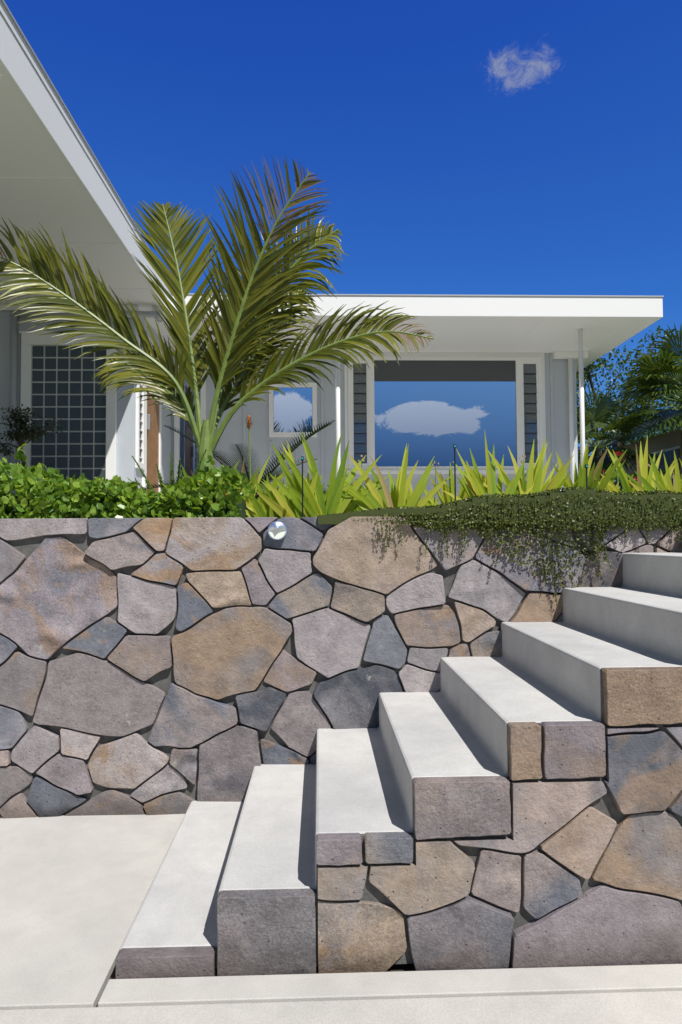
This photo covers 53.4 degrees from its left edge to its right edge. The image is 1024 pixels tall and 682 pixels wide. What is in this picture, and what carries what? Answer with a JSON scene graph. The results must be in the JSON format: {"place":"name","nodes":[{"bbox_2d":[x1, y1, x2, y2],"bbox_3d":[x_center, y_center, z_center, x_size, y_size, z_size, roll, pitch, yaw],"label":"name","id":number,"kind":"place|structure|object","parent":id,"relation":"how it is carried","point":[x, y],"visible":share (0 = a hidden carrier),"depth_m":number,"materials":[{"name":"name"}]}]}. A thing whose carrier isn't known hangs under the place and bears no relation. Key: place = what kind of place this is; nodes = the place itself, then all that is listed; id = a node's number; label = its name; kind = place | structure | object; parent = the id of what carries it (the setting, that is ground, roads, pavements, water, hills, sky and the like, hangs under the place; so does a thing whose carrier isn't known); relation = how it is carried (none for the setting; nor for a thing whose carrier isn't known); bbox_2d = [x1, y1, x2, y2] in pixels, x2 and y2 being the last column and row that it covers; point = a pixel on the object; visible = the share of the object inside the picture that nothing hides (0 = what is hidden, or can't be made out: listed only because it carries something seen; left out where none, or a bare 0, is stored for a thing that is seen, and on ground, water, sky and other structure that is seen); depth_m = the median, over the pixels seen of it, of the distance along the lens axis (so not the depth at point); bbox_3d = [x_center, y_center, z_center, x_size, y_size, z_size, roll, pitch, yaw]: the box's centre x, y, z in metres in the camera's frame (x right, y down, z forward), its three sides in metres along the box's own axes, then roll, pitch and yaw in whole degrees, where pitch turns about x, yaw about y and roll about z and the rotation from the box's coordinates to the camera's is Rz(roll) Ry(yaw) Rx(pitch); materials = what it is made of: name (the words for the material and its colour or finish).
{"place":"outdoors","nodes":[
{"label":"outdoors","id":0,"kind":"place"},
{"bbox_2d":[7,470,41,494],"bbox_3d":[-3.488,-0.286,7.422,0.490,0.300,0.490,0,-2,-2],"label":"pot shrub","id":1,"kind":"object","parent":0,"point":[14,491],"depth_m":7.21,"materials":[{"name":"green plant"}]},
{"bbox_2d":[0,404,65,466],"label":"potted shrub","id":2,"kind":"object","parent":1,"relation":"on","point":[23,436],"visible":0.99,"depth_m":7.40,"materials":[{"name":"green plant"}]},
{"bbox_2d":[96,964,415,1006],"bbox_3d":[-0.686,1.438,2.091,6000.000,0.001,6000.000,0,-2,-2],"label":"ground","id":3,"kind":"structure","parent":0,"point":[401,967],"depth_m":2.13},
{"bbox_2d":[0,517,681,818],"bbox_3d":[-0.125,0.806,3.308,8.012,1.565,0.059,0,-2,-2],"label":"stone retaining wall","id":4,"kind":"structure","parent":3,"relation":"on","point":[57,594],"depth_m":3.29,"materials":[{"name":"grey stone"}]},
{"bbox_2d":[268,521,286,539],"bbox_3d":[-0.309,0.089,3.288,0.092,0.092,0.049,0,-2,-2],"label":"wall light","id":5,"kind":"object","parent":4,"relation":"attached to","point":[277,530],"visible":1,"depth_m":3.29,"materials":[{"name":"silver metal"}]},
{"bbox_2d":[118,669,681,968],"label":"mortar joints","id":6,"kind":"object","parent":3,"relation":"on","point":[605,804],"visible":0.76,"depth_m":2.13,"materials":[{"name":"black concrete"}]},
{"bbox_2d":[119,552,681,950],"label":"concrete stairs","id":7,"kind":"structure","parent":3,"relation":"on","point":[275,823],"depth_m":2.57,"materials":[{"name":"grey concrete"}]},
{"bbox_2d":[115,667,681,978],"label":"stair end stones","id":8,"kind":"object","parent":7,"relation":"attached to","point":[267,932],"depth_m":2.10,"materials":[{"name":"grey stone"}]},
{"bbox_2d":[318,726,681,973],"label":"stone stair wall","id":9,"kind":"structure","parent":3,"relation":"on","point":[452,924],"depth_m":2.11,"materials":[{"name":"stone"}]},
{"bbox_2d":[0,814,681,1023],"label":"driveway paving","id":10,"kind":"structure","parent":0,"point":[74,890],"depth_m":2.03,"materials":[{"name":"concrete"}]},
{"bbox_2d":[4,0,681,455],"label":"sky","id":11,"kind":"structure","parent":0,"point":[443,175],"materials":[{"name":"blue"}]},
{"bbox_2d":[494,55,547,83],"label":"cloud","id":12,"kind":"structure","parent":0,"point":[544,67],"depth_m":735.95,"materials":[{"name":"white"}]},
{"bbox_2d":[578,414,681,491],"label":"neighbour house","id":13,"kind":"structure","parent":0,"point":[667,444],"depth_m":16.25,"materials":[{"name":"grey"}]},
{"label":"garden terrace ground","id":14,"kind":"structure","parent":0,"visible":0},
{"bbox_2d":[0,443,254,518],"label":"hedge shrub","id":15,"kind":"object","parent":14,"relation":"on","point":[55,495],"visible":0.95,"depth_m":3.42,"materials":[{"name":"green plant"}]},
{"bbox_2d":[131,449,206,491],"bbox_3d":[-1.096,-0.170,4.495,0.504,0.522,0.405,-1,-2,26],"label":"foxtail fern plant","id":16,"kind":"object","parent":14,"relation":"on","point":[160,481],"visible":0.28,"depth_m":4.46,"materials":[{"name":"green plant"}]},
{"bbox_2d":[0,154,434,473],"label":"palm tree","id":17,"kind":"object","parent":14,"relation":"on","point":[262,289],"visible":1,"depth_m":5.08,"materials":[{"name":"green plant"}]},
{"bbox_2d":[143,420,335,498],"bbox_3d":[-0.817,-0.304,5.939,1.786,0.950,1.589,0,-2,-2],"label":"cycad plant","id":18,"kind":"object","parent":14,"relation":"on","point":[272,471],"visible":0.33,"depth_m":5.63,"materials":[{"name":"green plant"}]},
{"bbox_2d":[0,311,577,503],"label":"house walls","id":19,"kind":"structure","parent":14,"relation":"on","point":[322,445],"depth_m":10.48,"materials":[{"name":"white paint"}]},
{"bbox_2d":[19,331,116,480],"bbox_3d":[-3.325,-1.158,8.280,1.190,2.105,0.058,0,-2,-2],"label":"glass block window","id":20,"kind":"structure","parent":19,"relation":"attached to","point":[58,382],"depth_m":8.29,"materials":[{"name":"glass"}]},
{"bbox_2d":[135,330,205,492],"bbox_3d":[-2.348,-1.189,9.427,0.481,2.200,2.066,0,-2,2],"label":"entry door","id":21,"kind":"structure","parent":19,"relation":"attached to","point":[148,433],"depth_m":9.38,"materials":[{"name":"white paint"}]},
{"bbox_2d":[269,383,316,436],"bbox_3d":[-0.742,-1.579,10.487,0.740,0.840,0.048,0,-2,-2],"label":"window","id":22,"kind":"structure","parent":19,"relation":"attached to","point":[292,412],"depth_m":10.49,"materials":[{"name":"glass"}]},
{"bbox_2d":[0,0,663,371],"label":"roof","id":23,"kind":"structure","parent":19,"relation":"on","point":[54,179],"depth_m":7.25,"materials":[{"name":"white paint"}]},
{"bbox_2d":[344,352,546,473],"bbox_3d":[1.628,-1.541,10.548,3.140,1.898,0.073,0,-2,-2],"label":"picture window","id":24,"kind":"structure","parent":19,"relation":"attached to","point":[427,407],"depth_m":10.56,"materials":[{"name":"glass"}]},
{"bbox_2d":[9,310,584,483],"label":"posts and pipes","id":25,"kind":"object","parent":14,"relation":"on","point":[13,353],"visible":0.56,"depth_m":9.26,"materials":[{"name":"white paint"}]},
{"bbox_2d":[162,430,681,517],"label":"bromeliad plants","id":26,"kind":"object","parent":14,"relation":"on","point":[341,494],"visible":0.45,"depth_m":4.08,"materials":[{"name":"green plant"}]},
{"bbox_2d":[224,415,649,510],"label":"garden flowers","id":27,"kind":"object","parent":14,"relation":"on","point":[248,425],"visible":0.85,"depth_m":4.86,"materials":[{"name":"green plant"}]},
{"bbox_2d":[301,444,587,516],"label":"irrigation risers","id":28,"kind":"object","parent":14,"relation":"on","point":[454,447],"visible":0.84,"depth_m":3.81,"materials":[{"name":"black plastic"}]},
{"bbox_2d":[317,486,681,605],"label":"ground cover plant","id":29,"kind":"object","parent":14,"relation":"on","point":[571,508],"visible":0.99,"depth_m":3.35,"materials":[{"name":"green plant"}]},
{"bbox_2d":[599,452,636,486],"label":"bromeliad plants","id":30,"kind":"object","parent":14,"relation":"on","point":[635,478],"visible":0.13,"depth_m":4.81,"materials":[{"name":"green plant"}]},
{"bbox_2d":[577,378,667,474],"bbox_3d":[5.878,-1.293,15.452,3.193,3.542,2.748,0,-2,-2],"label":"fan palm","id":31,"kind":"object","parent":14,"relation":"on","point":[599,411],"visible":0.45,"depth_m":15.27,"materials":[{"name":"green plant"}]},
{"bbox_2d":[576,326,681,455],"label":"tree","id":32,"kind":"object","parent":14,"relation":"on","point":[588,371],"visible":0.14,"depth_m":29.01,"materials":[{"name":"green plant"}]},
{"bbox_2d":[600,464,681,491],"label":"boundary shrubs","id":33,"kind":"object","parent":14,"relation":"on","point":[630,474],"visible":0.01,"depth_m":13.21,"materials":[{"name":"green plant"}]},
{"bbox_2d":[611,386,679,445],"bbox_3d":[18.101,-3.230,33.142,10.362,8.614,9.340,1,-2,-27],"label":"tree","id":34,"kind":"object","parent":14,"relation":"on","point":[672,427],"visible":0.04,"depth_m":32.05,"materials":[{"name":"green plant"}]},
{"bbox_2d":[609,324,681,445],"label":"fan palm","id":35,"kind":"object","parent":14,"relation":"on","point":[651,367],"visible":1,"depth_m":13.38,"materials":[{"name":"green plant"}]}
]}

